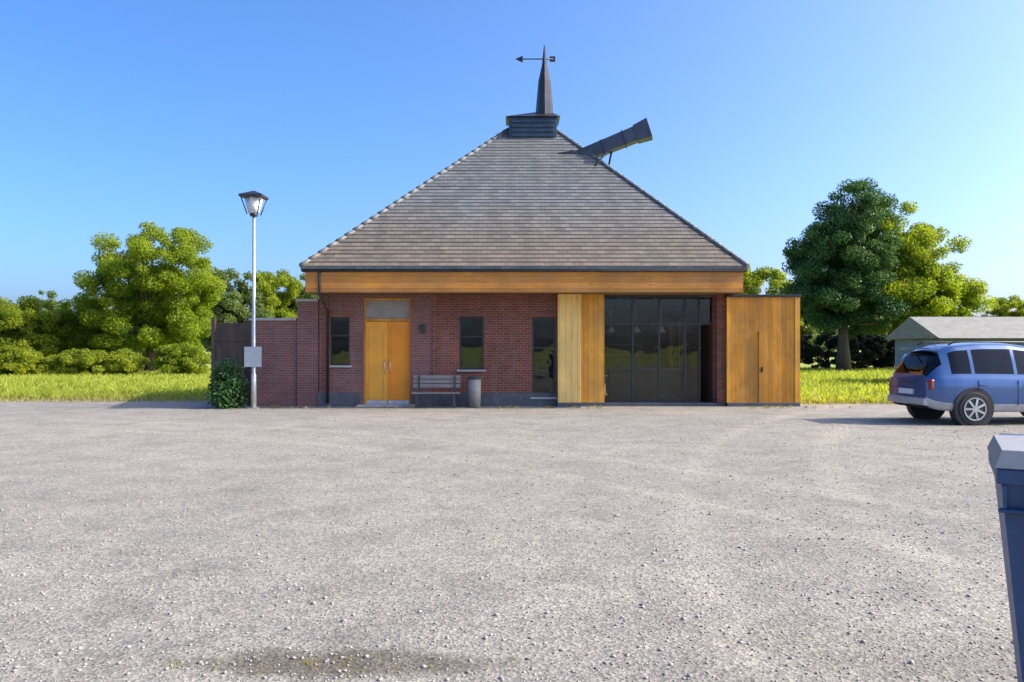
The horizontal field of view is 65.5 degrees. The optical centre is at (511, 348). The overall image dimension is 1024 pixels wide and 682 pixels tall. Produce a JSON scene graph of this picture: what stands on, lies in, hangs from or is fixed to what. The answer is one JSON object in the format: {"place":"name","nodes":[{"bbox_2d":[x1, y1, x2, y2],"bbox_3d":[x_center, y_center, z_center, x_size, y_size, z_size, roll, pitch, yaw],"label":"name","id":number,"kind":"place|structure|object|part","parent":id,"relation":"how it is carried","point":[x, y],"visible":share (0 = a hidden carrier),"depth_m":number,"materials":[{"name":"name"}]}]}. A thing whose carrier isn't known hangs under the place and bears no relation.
{"place":"outdoors","nodes":[
{"label":"outdoors","id":0,"kind":"place"},
{"bbox_2d":[0,349,894,403],"bbox_3d":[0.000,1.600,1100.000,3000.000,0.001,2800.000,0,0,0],"label":"ground","id":1,"kind":"structure","parent":0,"point":[801,364],"depth_m":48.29,"materials":[{"name":"green plant"}]},
{"bbox_2d":[0,296,41,352],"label":"leafy bush","id":2,"kind":"object","parent":1,"relation":"on","point":[9,320],"visible":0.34,"depth_m":49.13,"materials":[{"name":"green plant"}]},
{"bbox_2d":[0,344,56,374],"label":"shrub","id":3,"kind":"object","parent":1,"relation":"on","point":[14,360],"visible":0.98,"depth_m":45.22,"materials":[{"name":"green plant"}]},
{"bbox_2d":[0,295,86,372],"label":"leafy bush","id":4,"kind":"object","parent":1,"relation":"on","point":[46,342],"visible":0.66,"depth_m":50.45,"materials":[{"name":"green plant"}]},
{"bbox_2d":[25,290,72,331],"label":"distant tree","id":5,"kind":"object","parent":1,"relation":"on","point":[51,296],"visible":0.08,"depth_m":85.61,"materials":[{"name":"green plant"}]},
{"bbox_2d":[42,298,120,369],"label":"leafy bush","id":6,"kind":"object","parent":1,"relation":"on","point":[85,333],"visible":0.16,"depth_m":51.97,"materials":[{"name":"green plant"}]},
{"bbox_2d":[46,348,149,375],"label":"shrub","id":7,"kind":"object","parent":1,"relation":"on","point":[96,361],"visible":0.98,"depth_m":46.13,"materials":[{"name":"green plant"}]},
{"bbox_2d":[92,292,132,348],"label":"distant tree","id":8,"kind":"object","parent":1,"relation":"on","point":[113,308],"visible":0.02,"depth_m":79.43,"materials":[{"name":"green plant"}]},
{"bbox_2d":[68,221,226,371],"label":"round tree","id":9,"kind":"object","parent":1,"relation":"on","point":[153,305],"visible":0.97,"depth_m":50.52,"materials":[{"name":"green plant"}]},
{"bbox_2d":[150,341,210,375],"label":"shrub","id":10,"kind":"object","parent":1,"relation":"on","point":[184,358],"visible":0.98,"depth_m":46.31,"materials":[{"name":"green plant"}]},
{"bbox_2d":[204,357,250,408],"bbox_3d":[-7.544,1.004,21.242,1.251,1.550,1.153,0,0,0],"label":"shrub","id":11,"kind":"object","parent":1,"relation":"on","point":[228,390],"visible":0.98,"depth_m":21.09,"materials":[{"name":"green plant"}]},
{"bbox_2d":[184,267,273,351],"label":"distant tree","id":12,"kind":"object","parent":1,"relation":"on","point":[230,307],"visible":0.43,"depth_m":80.94,"materials":[{"name":"green plant"}]},
{"bbox_2d":[242,269,307,317],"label":"distant tree","id":13,"kind":"object","parent":1,"relation":"on","point":[278,302],"visible":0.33,"depth_m":84.93,"materials":[{"name":"green plant"}]},
{"bbox_2d":[289,273,318,311],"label":"distant tree","id":14,"kind":"object","parent":1,"relation":"on","point":[309,295],"visible":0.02,"depth_m":87.71,"materials":[{"name":"green plant"}]},
{"bbox_2d":[0,391,892,403],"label":"dry grass fringe","id":15,"kind":"object","parent":1,"relation":"on","point":[86,399],"visible":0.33,"depth_m":23.92,"materials":[{"name":"green plant"}]},
{"bbox_2d":[126,325,859,354],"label":"treeline","id":16,"kind":"object","parent":1,"relation":"on","point":[825,348],"depth_m":141.92,"materials":[{"name":"green plant"}]},
{"bbox_2d":[0,399,1023,681],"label":"gravel yard","id":17,"kind":"structure","parent":1,"relation":"on","point":[668,427],"depth_m":6.51,"materials":[{"name":"grey gravel"}]},
{"bbox_2d":[211,317,250,405],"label":"board gate","id":18,"kind":"structure","parent":17,"relation":"on","point":[231,341],"depth_m":22.05,"materials":[{"name":"wood"}]},
{"bbox_2d":[238,191,268,408],"bbox_3d":[-6.830,-1.285,21.075,0.607,5.770,0.607,0,0,0],"label":"street lamp","id":19,"kind":"object","parent":17,"relation":"on","point":[253,353],"visible":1,"depth_m":21.01,"materials":[{"name":"metal"}]},
{"bbox_2d":[249,299,318,405],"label":"brick wall","id":20,"kind":"structure","parent":17,"relation":"on","point":[287,373],"depth_m":21.96,"materials":[{"name":"brick"}]},
{"bbox_2d":[167,654,516,676],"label":"patch weeds","id":21,"kind":"object","parent":17,"relation":"on","point":[303,661],"visible":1,"depth_m":4.00,"materials":[{"name":"green plant"}]},
{"bbox_2d":[412,375,460,407],"bbox_3d":[-2.023,1.168,21.300,1.264,0.864,0.451,0,0,0],"label":"bench","id":22,"kind":"object","parent":17,"relation":"on","point":[419,381],"visible":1,"depth_m":21.46,"materials":[{"name":"wood"}]},
{"bbox_2d":[468,376,481,407],"bbox_3d":[-1.012,1.181,21.539,0.379,0.837,0.379,0,0,0],"label":"litter bin","id":23,"kind":"object","parent":17,"relation":"on","point":[474,390],"visible":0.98,"depth_m":21.39,"materials":[{"name":"metal"}]},
{"bbox_2d":[182,404,851,408],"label":"wall weeds","id":24,"kind":"object","parent":17,"relation":"on","point":[780,406],"depth_m":21.12,"materials":[{"name":"green plant"}]},
{"bbox_2d":[299,45,749,406],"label":"pavilion","id":25,"kind":"structure","parent":17,"relation":"on","point":[537,258],"depth_m":21.92,"materials":[{"name":"weathered shingle"},{"name":"wood"},{"name":"brick"}]},
{"bbox_2d":[329,311,352,366],"bbox_3d":[-4.742,-0.231,22.146,0.750,1.593,0.607,0,0,0],"label":"window","id":26,"kind":"structure","parent":25,"relation":"in","point":[339,320],"depth_m":22.42,"materials":[{"name":"clear glass"}]},
{"bbox_2d":[366,322,387,403],"bbox_3d":[-3.736,0.421,21.988,0.595,2.304,0.113,0,0,0],"label":"door","id":27,"kind":"structure","parent":25,"relation":"in","point":[376,332],"depth_m":22.00,"materials":[{"name":"orange paint"}]},
{"bbox_2d":[388,322,408,403],"bbox_3d":[-3.134,0.421,21.988,0.595,2.304,0.113,0,0,0],"label":"door","id":28,"kind":"structure","parent":25,"relation":"in","point":[398,332],"depth_m":22.00,"materials":[{"name":"orange paint"}]},
{"bbox_2d":[456,310,486,371],"bbox_3d":[-1.117,-0.186,22.146,0.868,1.737,0.607,0,0,0],"label":"window","id":29,"kind":"structure","parent":25,"relation":"in","point":[471,321],"depth_m":22.42,"materials":[{"name":"clear glass"}]},
{"bbox_2d":[529,311,556,398],"bbox_3d":[0.877,0.205,22.146,0.843,2.466,0.607,0,0,0],"label":"window","id":30,"kind":"structure","parent":25,"relation":"in","point":[543,322],"depth_m":22.42,"materials":[{"name":"clear glass"}]},
{"bbox_2d":[672,317,675,367],"bbox_3d":[5.741,-0.155,27.777,0.067,1.890,1.096,0,0,0],"label":"window","id":31,"kind":"structure","parent":25,"relation":"in","point":[673,318],"depth_m":28.14,"materials":[{"name":"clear glass"}]},
{"bbox_2d":[682,315,683,371],"bbox_3d":[5.741,-0.155,26.302,0.067,1.890,1.012,0,0,0],"label":"window","id":32,"kind":"structure","parent":25,"relation":"in","point":[682,315],"depth_m":26.67,"materials":[{"name":"black glass"}]},
{"bbox_2d":[725,294,801,406],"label":"timber annexe","id":33,"kind":"structure","parent":17,"relation":"on","point":[762,349],"depth_m":21.79,"materials":[{"name":"wood"}]},
{"bbox_2d":[759,331,784,402],"bbox_3d":[7.102,0.510,21.765,0.717,1.960,0.049,0,0,0],"label":"door","id":34,"kind":"structure","parent":33,"relation":"in","point":[771,343],"depth_m":21.78,"materials":[{"name":"wood"}]},
{"bbox_2d":[888,334,1023,425],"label":"parked car","id":35,"kind":"object","parent":17,"relation":"on","point":[971,383],"visible":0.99,"depth_m":16.55,"materials":[{"name":"blue paint"}]},
{"bbox_3d":[8.744,0.335,17.278,0.288,0.545,1.451,0,0,-3],"label":"rear window","id":36,"kind":"part","parent":35,"relation":"part of","materials":[{"name":"black glass"}]},
{"bbox_3d":[9.305,0.290,16.569,0.422,0.501,0.179,0,0,-3],"label":"side window","id":37,"kind":"part","parent":35,"relation":"part of","materials":[{"name":"black glass"}]},
{"bbox_3d":[10.008,0.281,16.600,0.845,0.524,0.166,0,0,-3],"label":"side window","id":38,"kind":"part","parent":35,"relation":"part of","materials":[{"name":"black glass"}]},
{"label":"side window","id":39,"kind":"part","parent":35,"relation":"part of","materials":[{"name":"black glass"}]},
{"bbox_2d":[987,433,1023,681],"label":"wheelie bin","id":40,"kind":"object","parent":17,"relation":"on","point":[1006,456],"visible":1,"depth_m":3.04,"materials":[{"name":"blue plastic"}]},
{"bbox_2d":[738,266,803,325],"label":"distant tree","id":41,"kind":"object","parent":1,"relation":"on","point":[752,280],"visible":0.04,"depth_m":78.77,"materials":[{"name":"green plant"}]},
{"bbox_2d":[794,279,826,362],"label":"distant tree","id":42,"kind":"object","parent":1,"relation":"on","point":[806,328],"visible":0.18,"depth_m":83.19,"materials":[{"name":"green plant"}]},
{"bbox_2d":[800,330,884,368],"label":"dark hedge","id":43,"kind":"object","parent":1,"relation":"on","point":[864,358],"visible":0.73,"depth_m":58.60,"materials":[{"name":"green plant"}]},
{"bbox_2d":[778,177,918,370],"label":"dark tree","id":44,"kind":"object","parent":1,"relation":"on","point":[837,290],"visible":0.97,"depth_m":53.56,"materials":[{"name":"green plant"}]},
{"bbox_2d":[853,314,894,353],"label":"distant tree","id":45,"kind":"object","parent":1,"relation":"on","point":[887,328],"visible":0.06,"depth_m":88.42,"materials":[{"name":"green plant"}]},
{"bbox_2d":[855,331,894,367],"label":"dark hedge","id":46,"kind":"object","parent":1,"relation":"on","point":[886,359],"visible":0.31,"depth_m":60.34,"materials":[{"name":"green plant"}]},
{"bbox_2d":[850,200,997,340],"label":"sunlit tree","id":47,"kind":"object","parent":1,"relation":"on","point":[929,284],"visible":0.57,"depth_m":54.22,"materials":[{"name":"green plant"}]},
{"bbox_2d":[885,317,1023,368],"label":"barn","id":48,"kind":"structure","parent":1,"relation":"on","point":[913,332],"depth_m":35.06,"materials":[{"name":"grey metal"}]},
{"bbox_2d":[980,294,1023,316],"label":"distant tree","id":49,"kind":"object","parent":1,"relation":"on","point":[1003,307],"visible":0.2,"depth_m":85.18,"materials":[{"name":"green plant"}]},
{"bbox_2d":[0,0,1023,348],"label":"sky","id":50,"kind":"structure","parent":0,"point":[116,116],"materials":[{"name":"blue"}]}
]}

